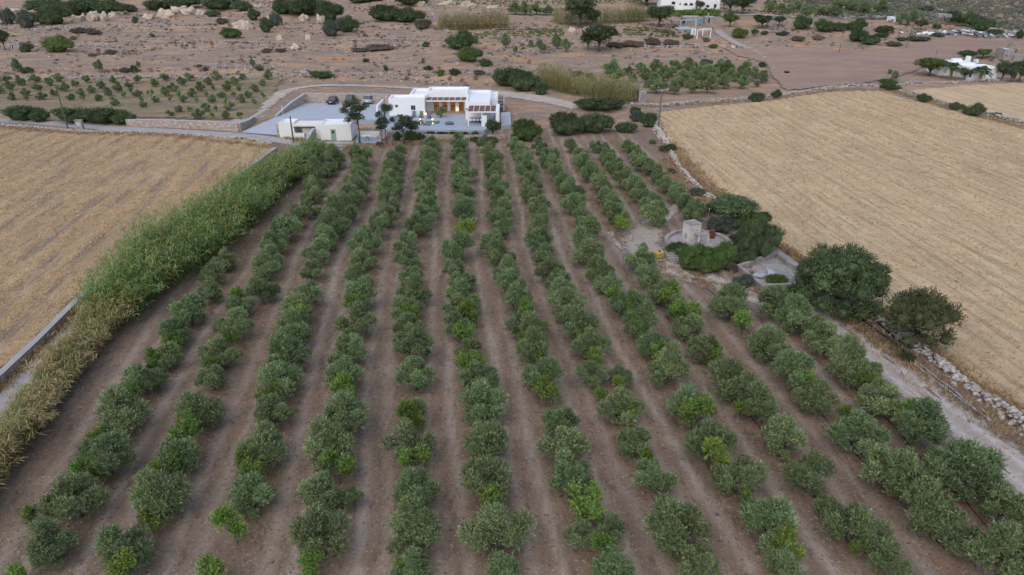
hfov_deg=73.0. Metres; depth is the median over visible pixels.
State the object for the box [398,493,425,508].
sapling
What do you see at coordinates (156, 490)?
olive tree
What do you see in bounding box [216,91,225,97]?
young olive tree
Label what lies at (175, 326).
olive tree
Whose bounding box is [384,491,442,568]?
olive tree
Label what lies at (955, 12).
shrub
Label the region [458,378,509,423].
olive tree
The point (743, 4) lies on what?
round tree
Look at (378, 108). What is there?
screen wall
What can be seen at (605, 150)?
olive tree
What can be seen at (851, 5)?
terrace olive tree
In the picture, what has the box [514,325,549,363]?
olive tree
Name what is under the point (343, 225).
olive tree
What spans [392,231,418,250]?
olive tree
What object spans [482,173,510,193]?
olive tree
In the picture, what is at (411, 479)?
olive tree
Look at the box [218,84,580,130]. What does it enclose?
villa track
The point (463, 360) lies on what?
sapling
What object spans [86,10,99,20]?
boulder
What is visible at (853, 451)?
drip hose
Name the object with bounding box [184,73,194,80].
young olive tree
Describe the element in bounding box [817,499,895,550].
olive tree
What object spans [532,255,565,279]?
olive tree
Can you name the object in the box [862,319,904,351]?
hose
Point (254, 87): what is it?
young olive tree
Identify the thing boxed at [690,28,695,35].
shed
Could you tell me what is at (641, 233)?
dirt track
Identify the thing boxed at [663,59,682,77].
old olive tree
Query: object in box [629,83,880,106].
dry stone wall
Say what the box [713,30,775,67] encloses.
house track
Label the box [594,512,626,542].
olive tree
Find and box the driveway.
[242,117,286,134]
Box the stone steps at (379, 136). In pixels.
[377,132,387,138]
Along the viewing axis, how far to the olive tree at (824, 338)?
55.81 m
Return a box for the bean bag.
[445,121,453,124]
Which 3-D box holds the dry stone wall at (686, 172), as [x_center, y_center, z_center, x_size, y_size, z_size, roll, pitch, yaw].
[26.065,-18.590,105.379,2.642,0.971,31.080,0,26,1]
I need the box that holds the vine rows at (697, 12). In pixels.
[672,8,720,16]
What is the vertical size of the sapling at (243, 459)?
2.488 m
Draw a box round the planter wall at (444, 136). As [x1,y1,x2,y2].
[425,134,505,138]
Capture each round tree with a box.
[0,29,9,49]
[485,119,501,134]
[562,0,597,26]
[580,34,593,49]
[581,24,619,50]
[585,9,601,26]
[646,5,674,26]
[695,0,704,7]
[721,0,738,12]
[722,12,740,26]
[733,0,757,13]
[752,14,772,27]
[773,16,785,24]
[912,57,949,75]
[915,19,928,29]
[957,50,977,58]
[959,67,972,78]
[976,48,992,58]
[995,61,1015,79]
[1005,65,1022,81]
[1013,60,1023,81]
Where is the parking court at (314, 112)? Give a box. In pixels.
[278,103,385,123]
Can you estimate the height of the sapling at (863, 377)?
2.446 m
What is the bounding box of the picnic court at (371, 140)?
[356,137,380,142]
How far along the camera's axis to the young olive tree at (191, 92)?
154.36 m
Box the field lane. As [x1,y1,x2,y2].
[0,118,299,145]
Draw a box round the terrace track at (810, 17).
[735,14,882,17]
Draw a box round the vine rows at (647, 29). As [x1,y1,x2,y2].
[616,26,676,36]
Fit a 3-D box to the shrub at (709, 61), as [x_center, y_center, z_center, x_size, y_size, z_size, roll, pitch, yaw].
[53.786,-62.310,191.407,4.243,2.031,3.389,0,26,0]
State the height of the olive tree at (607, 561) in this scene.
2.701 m
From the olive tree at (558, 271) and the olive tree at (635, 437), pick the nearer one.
the olive tree at (635, 437)
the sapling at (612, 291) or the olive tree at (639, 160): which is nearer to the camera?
the sapling at (612, 291)
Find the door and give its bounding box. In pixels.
[330,129,336,140]
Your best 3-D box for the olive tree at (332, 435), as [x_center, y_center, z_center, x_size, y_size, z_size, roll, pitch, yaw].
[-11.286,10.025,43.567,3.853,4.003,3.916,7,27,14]
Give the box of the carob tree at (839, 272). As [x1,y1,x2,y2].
[790,241,894,325]
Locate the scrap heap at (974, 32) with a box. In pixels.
[931,28,1015,37]
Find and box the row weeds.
[48,136,1019,574]
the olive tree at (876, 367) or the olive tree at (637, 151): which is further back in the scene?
the olive tree at (637, 151)
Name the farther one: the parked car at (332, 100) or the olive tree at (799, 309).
the parked car at (332, 100)
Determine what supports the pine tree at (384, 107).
on the ground at (590, 58)
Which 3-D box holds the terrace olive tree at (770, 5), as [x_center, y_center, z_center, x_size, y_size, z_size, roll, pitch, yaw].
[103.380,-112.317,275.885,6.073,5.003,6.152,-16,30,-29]
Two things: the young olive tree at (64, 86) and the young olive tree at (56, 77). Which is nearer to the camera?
the young olive tree at (64, 86)
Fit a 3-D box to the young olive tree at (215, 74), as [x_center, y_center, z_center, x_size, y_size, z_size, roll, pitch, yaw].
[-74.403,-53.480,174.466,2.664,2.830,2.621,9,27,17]
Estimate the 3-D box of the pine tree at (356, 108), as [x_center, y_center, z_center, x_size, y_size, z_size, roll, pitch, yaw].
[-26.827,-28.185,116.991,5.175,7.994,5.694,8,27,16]
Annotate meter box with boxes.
[73,119,84,131]
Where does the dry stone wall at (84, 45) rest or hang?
on the ground at (590, 58)
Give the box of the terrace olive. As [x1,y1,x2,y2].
[435,106,446,117]
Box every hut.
[9,42,24,49]
[637,90,646,101]
[680,16,702,24]
[682,219,709,242]
[702,13,715,23]
[886,16,895,21]
[933,13,951,17]
[994,47,1022,60]
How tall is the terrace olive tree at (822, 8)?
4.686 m
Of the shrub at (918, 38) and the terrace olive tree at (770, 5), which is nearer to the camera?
the shrub at (918, 38)
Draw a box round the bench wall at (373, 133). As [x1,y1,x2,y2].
[357,131,378,136]
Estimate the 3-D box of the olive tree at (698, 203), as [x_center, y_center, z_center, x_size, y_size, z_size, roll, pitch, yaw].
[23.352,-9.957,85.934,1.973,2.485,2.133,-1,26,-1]
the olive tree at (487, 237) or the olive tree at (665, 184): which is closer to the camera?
the olive tree at (487, 237)
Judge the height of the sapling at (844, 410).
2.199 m
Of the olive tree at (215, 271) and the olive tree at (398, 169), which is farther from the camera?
the olive tree at (398, 169)
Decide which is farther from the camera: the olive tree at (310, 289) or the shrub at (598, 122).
the shrub at (598, 122)
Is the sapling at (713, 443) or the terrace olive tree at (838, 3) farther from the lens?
the terrace olive tree at (838, 3)
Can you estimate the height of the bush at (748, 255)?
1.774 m
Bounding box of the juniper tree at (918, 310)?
[881,284,967,349]
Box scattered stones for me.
[0,0,717,84]
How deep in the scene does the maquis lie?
281.72 m
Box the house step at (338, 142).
[321,141,352,143]
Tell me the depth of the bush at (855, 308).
62.42 m
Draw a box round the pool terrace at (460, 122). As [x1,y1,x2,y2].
[380,111,495,134]
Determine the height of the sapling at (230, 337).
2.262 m
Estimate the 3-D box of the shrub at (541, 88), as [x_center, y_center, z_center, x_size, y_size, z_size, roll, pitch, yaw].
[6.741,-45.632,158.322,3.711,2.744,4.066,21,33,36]
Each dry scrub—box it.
[0,0,715,85]
[647,0,1023,62]
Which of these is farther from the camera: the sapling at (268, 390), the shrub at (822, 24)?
the shrub at (822, 24)
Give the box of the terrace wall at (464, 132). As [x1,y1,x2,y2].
[437,131,483,133]
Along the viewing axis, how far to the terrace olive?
132.20 m
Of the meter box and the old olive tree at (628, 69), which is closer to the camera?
the meter box
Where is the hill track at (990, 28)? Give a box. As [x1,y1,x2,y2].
[919,0,1023,31]
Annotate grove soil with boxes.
[0,128,1023,574]
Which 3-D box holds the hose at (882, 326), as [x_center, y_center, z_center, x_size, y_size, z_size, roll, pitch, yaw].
[32.694,3.751,60.262,0.320,0.136,6.378,-4,26,-8]
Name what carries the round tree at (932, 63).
on the ground at (590, 58)
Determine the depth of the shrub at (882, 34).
229.12 m
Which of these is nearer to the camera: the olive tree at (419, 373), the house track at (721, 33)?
the olive tree at (419, 373)
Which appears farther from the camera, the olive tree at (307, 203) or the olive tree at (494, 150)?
the olive tree at (494, 150)
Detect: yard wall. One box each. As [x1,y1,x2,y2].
[276,124,279,137]
[306,128,316,139]
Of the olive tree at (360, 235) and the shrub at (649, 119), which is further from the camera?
the shrub at (649, 119)
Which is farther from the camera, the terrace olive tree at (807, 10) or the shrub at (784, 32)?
the terrace olive tree at (807, 10)
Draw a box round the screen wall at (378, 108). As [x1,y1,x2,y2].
[376,99,383,111]
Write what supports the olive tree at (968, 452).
on the grove soil
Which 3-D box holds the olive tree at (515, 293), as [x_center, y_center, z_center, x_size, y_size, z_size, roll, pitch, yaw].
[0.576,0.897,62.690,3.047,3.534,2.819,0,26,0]
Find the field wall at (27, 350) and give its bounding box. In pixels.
[0,147,277,384]
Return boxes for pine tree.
[339,97,368,142]
[374,102,395,143]
[375,119,386,139]
[391,114,422,143]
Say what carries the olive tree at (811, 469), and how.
on the grove soil
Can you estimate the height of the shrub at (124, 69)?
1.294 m
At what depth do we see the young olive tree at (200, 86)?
160.17 m
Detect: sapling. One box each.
[3,558,28,574]
[18,502,55,526]
[65,454,100,482]
[80,424,106,443]
[103,547,136,574]
[119,380,142,403]
[136,505,165,538]
[144,346,161,369]
[147,448,184,477]
[159,331,183,351]
[164,408,202,441]
[167,93,173,100]
[173,310,189,325]
[192,549,227,574]
[200,355,219,368]
[207,498,250,543]
[221,330,239,351]
[227,285,246,299]
[233,447,257,475]
[236,111,242,118]
[241,459,266,475]
[251,381,281,403]
[288,302,310,321]
[296,546,323,574]
[318,447,356,483]
[323,410,341,422]
[327,368,358,400]
[340,292,364,307]
[391,554,406,570]
[394,396,427,435]
[397,298,422,319]
[397,443,431,469]
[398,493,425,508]
[451,320,476,340]
[451,349,486,371]
[455,217,476,233]
[455,295,480,324]
[477,482,503,513]
[516,296,535,314]
[517,318,531,339]
[531,370,562,405]
[533,343,545,362]
[547,405,564,424]
[553,454,571,469]
[564,476,608,523]
[571,329,585,342]
[586,346,603,363]
[590,531,620,554]
[593,385,611,401]
[605,282,623,309]
[612,375,628,389]
[614,214,631,232]
[616,396,637,426]
[624,297,638,313]
[626,144,641,152]
[629,314,649,340]
[637,447,654,459]
[649,338,667,365]
[657,277,680,310]
[669,297,702,318]
[677,394,717,427]
[700,435,733,470]
[709,340,725,362]
[724,372,741,389]
[731,399,750,420]
[732,309,754,334]
[739,487,756,501]
[771,521,807,570]
[785,369,817,388]
[810,316,821,332]
[834,403,854,427]
[847,537,873,559]
[853,367,879,389]
[893,396,916,415]
[905,474,920,488]
[924,445,936,458]
[971,480,999,496]
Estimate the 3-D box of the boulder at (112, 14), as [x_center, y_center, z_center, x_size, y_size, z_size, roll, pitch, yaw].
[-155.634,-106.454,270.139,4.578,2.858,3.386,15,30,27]
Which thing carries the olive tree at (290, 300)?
on the grove soil
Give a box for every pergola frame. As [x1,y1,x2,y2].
[680,19,696,26]
[696,28,711,38]
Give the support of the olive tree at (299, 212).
on the grove soil
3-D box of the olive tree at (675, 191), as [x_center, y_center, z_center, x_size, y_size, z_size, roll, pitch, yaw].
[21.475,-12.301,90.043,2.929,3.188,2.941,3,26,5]
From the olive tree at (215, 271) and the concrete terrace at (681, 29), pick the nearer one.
the olive tree at (215, 271)
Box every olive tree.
[1,75,11,81]
[3,81,14,89]
[6,92,15,99]
[14,75,25,85]
[19,87,30,95]
[23,515,81,569]
[28,73,40,82]
[30,82,42,89]
[34,471,112,520]
[35,91,47,99]
[44,77,53,85]
[49,89,57,95]
[53,73,63,81]
[57,82,70,90]
[65,93,75,99]
[70,79,79,86]
[73,426,140,479]
[75,88,84,95]
[82,75,89,81]
[86,85,95,92]
[92,520,156,574]
[94,94,102,100]
[95,382,154,438]
[96,80,105,88]
[102,86,112,95]
[108,75,116,82]
[110,99,120,105]
[111,81,123,91]
[119,362,170,395]
[123,81,132,87]
[127,466,196,523]
[131,89,142,96]
[132,74,142,81]
[138,100,146,106]
[144,341,185,370]
[150,78,159,86]
[150,435,200,476]
[151,96,159,102]
[156,316,192,346]
[159,86,169,95]
[160,73,169,80]
[164,110,174,115]
[165,82,178,90]
[166,292,209,324]
[172,387,228,432]
[174,105,182,111]
[176,76,186,85]
[179,95,187,101]
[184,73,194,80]
[187,87,197,96]
[190,108,205,117]
[192,363,226,390]
[194,81,205,90]
[195,276,224,303]
[195,334,241,366]
[198,261,227,281]
[200,103,210,110]
[203,77,211,84]
[207,94,215,102]
[209,246,239,270]
[210,306,255,338]
[211,70,222,79]
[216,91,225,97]
[221,110,229,118]
[222,80,230,89]
[223,101,234,110]
[225,295,254,317]
[227,469,278,519]
[229,76,239,83]
[232,417,289,473]
[235,93,244,101]
[238,73,245,79]
[242,276,283,304]
[243,90,251,97]
[249,84,259,91]
[250,251,282,280]
[252,391,295,430]
[254,359,305,397]
[257,243,283,265]
[259,79,265,85]
[259,229,288,250]
[263,68,272,78]
[263,331,311,367]
[267,214,303,241]
[269,307,315,343]
[277,291,314,316]
[280,204,310,222]
[286,502,353,563]
[291,278,322,299]
[296,469,344,512]
[298,259,324,279]
[299,185,329,203]
[299,197,323,219]
[299,236,333,261]
[301,414,358,475]
[302,174,327,190]
[304,154,330,180]
[312,223,338,249]
[313,207,352,236]
[318,152,338,176]
[319,192,352,221]
[322,143,345,166]
[322,357,365,390]
[322,386,372,438]
[324,332,368,369]
[326,191,359,218]
[333,299,377,336]
[335,485,364,508]
[336,182,365,202]
[341,262,373,284]
[342,169,369,182]
[343,275,376,305]
[344,227,383,255]
[345,171,370,201]
[347,143,372,160]
[347,247,377,271]
[349,156,371,169]
[350,163,372,177]
[358,213,389,238]
[372,204,399,227]
[373,172,400,202]
[378,197,400,212]
[378,416,438,464]
[380,157,406,171]
[381,150,403,165]
[381,163,403,176]
[381,176,402,195]
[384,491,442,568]
[385,143,407,164]
[385,169,404,183]
[389,294,424,320]
[389,545,432,574]
[390,464,442,506]
[391,311,426,334]
[391,324,435,360]
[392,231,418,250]
[392,247,421,266]
[393,271,432,300]
[393,355,436,390]
[396,265,424,286]
[400,396,427,422]
[402,211,432,237]
[411,204,436,227]
[412,195,441,213]
[413,168,436,184]
[413,177,435,193]
[415,162,437,175]
[416,190,437,202]
[418,145,439,158]
[418,147,438,164]
[419,159,438,170]
[420,141,441,151]
[423,135,440,146]
[439,229,476,260]
[440,291,481,318]
[441,258,465,276]
[442,277,480,305]
[442,309,470,339]
[448,155,477,178]
[448,271,477,288]
[449,138,466,153]
[449,147,469,161]
[449,172,472,192]
[450,132,468,146]
[451,197,476,221]
[452,196,474,209]
[453,338,483,355]
[454,499,536,561]
[455,182,476,202]
[457,358,500,390]
[457,451,517,504]
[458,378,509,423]
[463,417,509,460]
[476,134,495,148]
[479,141,499,153]
[479,227,505,251]
[481,148,503,161]
[482,151,503,171]
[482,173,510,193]
[483,237,515,266]
[484,159,505,179]
[484,196,515,217]
[485,550,520,574]
[487,206,514,227]
[489,196,510,209]
[489,217,510,235]
[490,185,511,200]
[491,254,520,280]
[495,266,527,289]
[502,281,532,311]
[503,309,551,335]
[506,136,524,150]
[507,2,523,14]
[510,144,526,157]
[513,158,541,178]
[514,146,534,158]
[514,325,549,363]
[515,149,534,162]
[518,184,541,200]
[519,1,534,14]
[519,356,564,391]
[521,171,543,189]
[522,227,552,252]
[527,194,552,212]
[527,213,548,231]
[529,205,549,222]
[530,243,553,264]
[531,134,547,150]
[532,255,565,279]
[533,3,542,14]
[535,147,551,157]
[535,424,591,463]
[539,154,546,165]
[540,5,554,14]
[541,406,581,438]
[543,154,563,172]
[543,267,572,288]
[546,274,577,305]
[546,284,587,319]
[547,147,559,158]
[547,458,595,498]
[548,163,565,177]
[553,172,575,188]
[554,304,599,337]
[556,176,586,196]
[559,192,587,214]
[561,518,595,549]
[563,137,578,152]
[569,236,606,264]
[569,325,612,360]
[570,207,592,224]
[570,226,597,250]
[572,146,589,154]
[572,150,590,163]
[574,151,594,169]
[574,359,607,387]
[575,214,601,234]
[579,162,600,181]
[583,254,614,280]
[588,172,607,184]
[589,140,601,151]
[589,543,636,574]
[593,270,624,293]
[594,141,615,155]
[594,175,612,190]
[594,385,647,427]
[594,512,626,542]
[595,185,618,199]
[599,147,610,162]
[600,192,624,213]
[601,58,619,77]
[601,152,623,170]
[605,202,630,224]
[607,362,632,386]
[608,161,624,175]
[608,288,647,316]
[610,68,626,79]
[610,164,637,188]
[615,425,653,457]
[620,139,635,150]
[621,298,658,335]
[623,66,632,73]
[623,242,657,267]
[625,173,642,192]
[627,74,637,81]
[628,179,649,202]
[630,147,648,157]
[630,153,651,170]
[631,456,677,491]
[633,264,662,287]
[634,331,673,358]
[635,62,645,71]
[637,191,663,208]
[638,199,669,225]
[639,67,652,81]
[639,492,712,558]
[641,159,655,175]
[642,71,668,92]
[645,278,669,304]
[645,339,691,386]
[650,59,662,71]
[650,163,669,182]
[654,174,677,193]
[656,66,673,80]
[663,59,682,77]
[663,292,690,318]
[664,380,716,427]
[665,182,686,201]
[667,79,681,93]
[670,312,705,339]
[674,68,690,86]
[675,193,694,211]
[677,543,722,574]
[680,417,740,462]
[681,57,699,71]
[682,203,704,219]
[684,78,700,92]
[686,333,721,364]
[688,66,701,80]
[693,197,707,213]
[696,73,720,92]
[698,61,709,69]
[698,64,720,80]
[706,281,749,320]
[706,355,757,401]
[706,451,772,495]
[716,58,734,68]
[716,73,732,88]
[724,68,740,77]
[732,74,749,88]
[736,61,759,77]
[736,379,780,425]
[739,493,798,553]
[744,322,794,361]
[753,81,760,86]
[755,70,768,82]
[755,283,789,316]
[759,412,809,459]
[762,546,806,574]
[764,0,776,10]
[769,348,816,389]
[771,291,826,335]
[773,3,793,15]
[779,447,837,495]
[786,0,803,9]
[789,376,840,415]
[800,3,816,15]
[801,320,843,355]
[811,492,836,515]
[816,4,829,14]
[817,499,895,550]
[822,407,894,459]
[824,331,871,386]
[825,4,843,16]
[832,0,847,8]
[845,0,859,9]
[853,375,902,415]
[858,1,871,12]
[858,441,929,500]
[862,534,914,574]
[865,361,883,377]
[873,0,888,12]
[890,395,951,445]
[899,474,968,540]
[918,434,1009,502]
[938,517,1023,574]
[975,479,1023,525]
[995,521,1023,574]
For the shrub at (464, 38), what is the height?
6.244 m
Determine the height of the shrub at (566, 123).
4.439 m
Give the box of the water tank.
[654,250,664,258]
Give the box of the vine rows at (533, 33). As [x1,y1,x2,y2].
[474,28,564,38]
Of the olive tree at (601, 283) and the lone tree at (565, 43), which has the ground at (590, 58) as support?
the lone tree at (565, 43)
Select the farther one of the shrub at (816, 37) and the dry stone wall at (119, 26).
the dry stone wall at (119, 26)
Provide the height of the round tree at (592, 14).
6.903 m
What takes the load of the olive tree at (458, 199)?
on the grove soil
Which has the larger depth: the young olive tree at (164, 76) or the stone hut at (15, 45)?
the stone hut at (15, 45)
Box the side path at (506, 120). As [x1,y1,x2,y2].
[501,112,510,129]
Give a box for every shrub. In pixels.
[0,6,15,23]
[1,103,48,120]
[15,9,37,27]
[18,43,33,51]
[19,67,33,72]
[21,0,63,11]
[27,108,49,121]
[36,3,71,24]
[39,34,74,51]
[49,105,90,121]
[61,0,99,11]
[61,1,88,15]
[69,27,94,32]
[79,105,130,123]
[83,29,102,33]
[88,0,128,13]
[104,49,116,53]
[108,109,136,123]
[118,67,130,71]
[125,3,137,11]
[129,65,137,71]
[131,16,138,22]
[141,0,169,9]
[159,0,201,7]
[199,0,241,9]
[205,10,221,16]
[215,18,228,23]
[219,28,242,37]
[230,0,253,10]
[247,8,261,19]
[255,66,263,70]
[259,16,273,32]
[261,48,273,52]
[268,10,282,25]
[269,0,289,13]
[275,48,286,51]
[282,0,323,14]
[310,70,334,77]
[314,0,344,20]
[321,19,342,35]
[338,15,360,31]
[350,0,380,1]
[351,48,368,51]
[364,44,395,50]
[367,3,402,20]
[390,6,427,21]
[395,0,429,4]
[414,18,432,28]
[422,41,430,46]
[422,65,432,69]
[436,69,444,74]
[444,28,478,48]
[449,68,460,74]
[456,46,483,61]
[473,70,484,73]
[479,58,492,65]
[489,66,525,85]
[508,68,542,90]
[511,118,543,140]
[532,81,549,94]
[545,110,588,134]
[570,95,629,110]
[580,110,617,132]
[605,41,628,46]
[614,121,637,132]
[621,40,644,46]
[629,110,644,121]
[630,106,640,113]
[639,111,657,126]
[644,36,661,44]
[663,39,679,45]
[682,33,693,38]
[699,58,713,64]
[709,44,718,47]
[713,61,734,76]
[732,27,748,37]
[748,92,765,101]
[758,62,767,66]
[770,89,781,96]
[776,30,789,34]
[790,36,805,40]
[792,14,813,28]
[811,35,824,39]
[813,18,838,31]
[835,22,846,30]
[847,17,869,29]
[849,28,868,41]
[858,34,881,44]
[873,32,889,36]
[874,25,893,32]
[878,78,897,83]
[879,83,901,89]
[884,40,902,45]
[896,37,906,40]
[907,36,931,40]
[916,93,932,101]
[917,5,935,10]
[932,24,941,28]
[932,32,945,36]
[946,9,962,15]
[948,102,966,109]
[949,15,963,22]
[962,10,981,24]
[962,102,987,115]
[971,15,997,30]
[984,28,1004,34]
[1016,30,1023,37]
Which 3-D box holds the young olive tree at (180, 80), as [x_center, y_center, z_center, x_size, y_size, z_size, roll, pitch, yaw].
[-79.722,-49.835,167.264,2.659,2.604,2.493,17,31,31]
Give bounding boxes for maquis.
[783,0,1023,31]
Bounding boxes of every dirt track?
[602,231,1023,495]
[619,204,680,254]
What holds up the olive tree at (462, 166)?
on the grove soil
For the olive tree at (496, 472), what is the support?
on the grove soil
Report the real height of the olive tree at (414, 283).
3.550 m
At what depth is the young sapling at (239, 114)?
134.36 m
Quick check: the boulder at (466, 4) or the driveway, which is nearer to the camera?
the driveway
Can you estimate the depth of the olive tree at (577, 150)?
107.99 m
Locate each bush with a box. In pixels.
[392,131,401,139]
[402,130,417,139]
[415,133,425,139]
[470,136,478,141]
[488,136,497,141]
[658,143,676,152]
[664,241,687,256]
[668,168,676,173]
[673,240,719,268]
[688,256,725,273]
[689,187,706,195]
[704,239,737,271]
[705,215,739,232]
[706,201,720,212]
[725,263,738,271]
[728,232,737,244]
[729,209,765,227]
[731,215,786,256]
[731,273,754,287]
[733,249,758,263]
[759,211,772,221]
[764,273,789,282]
[786,285,797,293]
[850,305,862,318]
[898,352,916,362]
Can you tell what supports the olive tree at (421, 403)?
on the grove soil
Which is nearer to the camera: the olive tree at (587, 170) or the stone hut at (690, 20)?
the olive tree at (587, 170)
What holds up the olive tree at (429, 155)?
on the grove soil
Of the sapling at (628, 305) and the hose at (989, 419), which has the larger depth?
the sapling at (628, 305)
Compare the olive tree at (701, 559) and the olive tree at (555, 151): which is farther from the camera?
the olive tree at (555, 151)
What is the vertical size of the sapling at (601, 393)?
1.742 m
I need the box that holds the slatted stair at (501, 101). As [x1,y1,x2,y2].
[498,96,504,110]
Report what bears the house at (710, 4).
on the ground at (590, 58)
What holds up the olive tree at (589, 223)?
on the grove soil
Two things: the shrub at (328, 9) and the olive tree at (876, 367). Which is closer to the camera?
the olive tree at (876, 367)
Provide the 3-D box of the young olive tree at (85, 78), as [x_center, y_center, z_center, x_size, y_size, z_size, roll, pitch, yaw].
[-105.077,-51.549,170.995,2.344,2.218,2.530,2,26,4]
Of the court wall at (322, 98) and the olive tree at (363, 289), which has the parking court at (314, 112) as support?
the court wall at (322, 98)
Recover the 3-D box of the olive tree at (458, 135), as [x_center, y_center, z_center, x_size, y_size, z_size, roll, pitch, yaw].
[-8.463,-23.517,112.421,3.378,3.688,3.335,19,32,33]
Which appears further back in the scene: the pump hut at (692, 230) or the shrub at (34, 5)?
the shrub at (34, 5)
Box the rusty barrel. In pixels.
[709,229,715,238]
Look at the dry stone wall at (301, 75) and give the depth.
178.63 m
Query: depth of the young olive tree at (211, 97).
148.68 m
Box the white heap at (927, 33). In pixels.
[900,31,945,34]
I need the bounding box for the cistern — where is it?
[737,249,817,290]
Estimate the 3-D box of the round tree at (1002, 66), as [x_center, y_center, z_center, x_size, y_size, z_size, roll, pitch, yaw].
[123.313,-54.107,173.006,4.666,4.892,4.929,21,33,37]
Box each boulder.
[10,8,20,11]
[69,14,84,21]
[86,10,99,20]
[99,11,108,21]
[108,11,119,17]
[116,10,127,14]
[142,13,155,18]
[156,8,176,17]
[170,5,186,13]
[180,6,196,15]
[196,9,205,14]
[231,19,251,28]
[242,20,253,29]
[252,4,263,8]
[275,34,284,39]
[289,43,300,49]
[298,14,309,20]
[316,14,325,22]
[413,1,425,6]
[438,0,455,5]
[458,1,476,7]
[486,5,498,8]
[568,27,576,31]
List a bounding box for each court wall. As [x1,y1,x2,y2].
[275,93,305,116]
[305,93,388,103]
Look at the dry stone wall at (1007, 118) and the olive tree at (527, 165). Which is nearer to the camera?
the olive tree at (527, 165)
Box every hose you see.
[665,302,848,541]
[707,288,945,549]
[758,288,987,526]
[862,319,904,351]
[869,316,911,349]
[915,364,967,405]
[916,361,991,421]
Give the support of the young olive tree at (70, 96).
on the orchard ground at (248, 107)
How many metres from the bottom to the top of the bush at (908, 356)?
0.718 m
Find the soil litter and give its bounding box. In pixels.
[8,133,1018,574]
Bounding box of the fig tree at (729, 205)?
[708,192,759,218]
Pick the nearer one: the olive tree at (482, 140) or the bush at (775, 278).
the bush at (775, 278)
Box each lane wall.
[125,119,238,131]
[238,115,265,130]
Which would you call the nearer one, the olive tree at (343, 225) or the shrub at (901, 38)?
the olive tree at (343, 225)
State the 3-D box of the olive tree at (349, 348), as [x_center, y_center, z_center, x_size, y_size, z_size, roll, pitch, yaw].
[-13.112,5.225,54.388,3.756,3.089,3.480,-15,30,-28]
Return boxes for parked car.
[326,96,337,103]
[344,95,354,103]
[363,95,372,103]
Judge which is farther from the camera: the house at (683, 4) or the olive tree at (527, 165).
the house at (683, 4)
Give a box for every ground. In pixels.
[0,0,1023,548]
[0,77,283,118]
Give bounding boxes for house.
[278,119,356,140]
[657,0,695,9]
[697,0,719,9]
[926,56,997,79]
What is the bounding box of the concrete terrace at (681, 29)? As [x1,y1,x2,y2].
[674,26,690,32]
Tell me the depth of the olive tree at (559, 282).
63.59 m
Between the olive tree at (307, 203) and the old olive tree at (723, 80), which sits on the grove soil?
the olive tree at (307, 203)
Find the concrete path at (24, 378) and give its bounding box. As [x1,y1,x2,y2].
[0,240,186,418]
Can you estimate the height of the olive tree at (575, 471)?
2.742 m
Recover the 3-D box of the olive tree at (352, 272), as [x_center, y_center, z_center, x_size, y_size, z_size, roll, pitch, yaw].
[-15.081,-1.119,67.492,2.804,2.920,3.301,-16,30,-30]
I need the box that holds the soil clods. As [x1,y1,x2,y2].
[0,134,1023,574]
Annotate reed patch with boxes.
[434,7,511,30]
[533,61,641,102]
[553,2,653,24]
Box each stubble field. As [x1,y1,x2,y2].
[0,127,271,366]
[658,90,1023,425]
[912,83,1023,120]
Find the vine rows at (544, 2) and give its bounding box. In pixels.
[447,0,642,6]
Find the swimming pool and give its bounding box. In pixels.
[393,120,441,124]
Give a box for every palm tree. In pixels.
[942,62,963,78]
[969,66,992,79]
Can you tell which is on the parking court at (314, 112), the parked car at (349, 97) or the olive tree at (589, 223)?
the parked car at (349, 97)
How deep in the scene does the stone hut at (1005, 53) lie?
198.24 m
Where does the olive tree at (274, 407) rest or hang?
on the grove soil
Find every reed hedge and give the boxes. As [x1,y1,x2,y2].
[0,265,168,491]
[69,135,337,317]
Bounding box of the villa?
[388,87,499,126]
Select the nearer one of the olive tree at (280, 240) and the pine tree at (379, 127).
the olive tree at (280, 240)
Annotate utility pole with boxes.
[52,85,67,128]
[289,115,294,142]
[658,90,662,126]
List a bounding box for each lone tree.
[11,58,22,71]
[92,59,103,68]
[249,58,255,66]
[500,34,511,47]
[528,39,533,47]
[535,39,546,52]
[551,32,561,48]
[560,38,571,51]
[891,70,898,78]
[895,12,905,24]
[902,8,919,25]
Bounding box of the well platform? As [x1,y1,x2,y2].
[664,229,732,261]
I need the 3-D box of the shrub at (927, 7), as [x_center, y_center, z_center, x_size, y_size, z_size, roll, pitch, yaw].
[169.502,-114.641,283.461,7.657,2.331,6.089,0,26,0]
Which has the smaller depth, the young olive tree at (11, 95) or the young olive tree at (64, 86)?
the young olive tree at (11, 95)
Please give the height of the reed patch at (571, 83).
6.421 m
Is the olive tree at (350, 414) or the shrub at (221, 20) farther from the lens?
the shrub at (221, 20)
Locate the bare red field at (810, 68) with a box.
[722,38,1010,89]
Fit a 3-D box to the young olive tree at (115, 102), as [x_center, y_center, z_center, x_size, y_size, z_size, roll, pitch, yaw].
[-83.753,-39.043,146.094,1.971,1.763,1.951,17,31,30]
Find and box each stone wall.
[0,87,1023,448]
[1,123,271,144]
[10,76,255,79]
[14,23,229,30]
[38,40,283,47]
[273,71,482,77]
[319,38,444,41]
[424,3,449,32]
[604,41,746,47]
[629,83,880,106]
[645,112,666,139]
[663,138,715,198]
[765,15,894,17]
[842,298,1023,435]
[897,89,1023,124]
[898,78,1023,85]
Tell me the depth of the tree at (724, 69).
175.01 m
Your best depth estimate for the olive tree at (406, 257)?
70.66 m
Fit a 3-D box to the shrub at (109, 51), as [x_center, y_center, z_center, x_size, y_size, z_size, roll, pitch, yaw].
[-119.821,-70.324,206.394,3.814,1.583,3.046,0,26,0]
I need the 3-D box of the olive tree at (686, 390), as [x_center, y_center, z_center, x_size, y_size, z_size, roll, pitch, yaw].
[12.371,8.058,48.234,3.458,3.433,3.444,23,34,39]

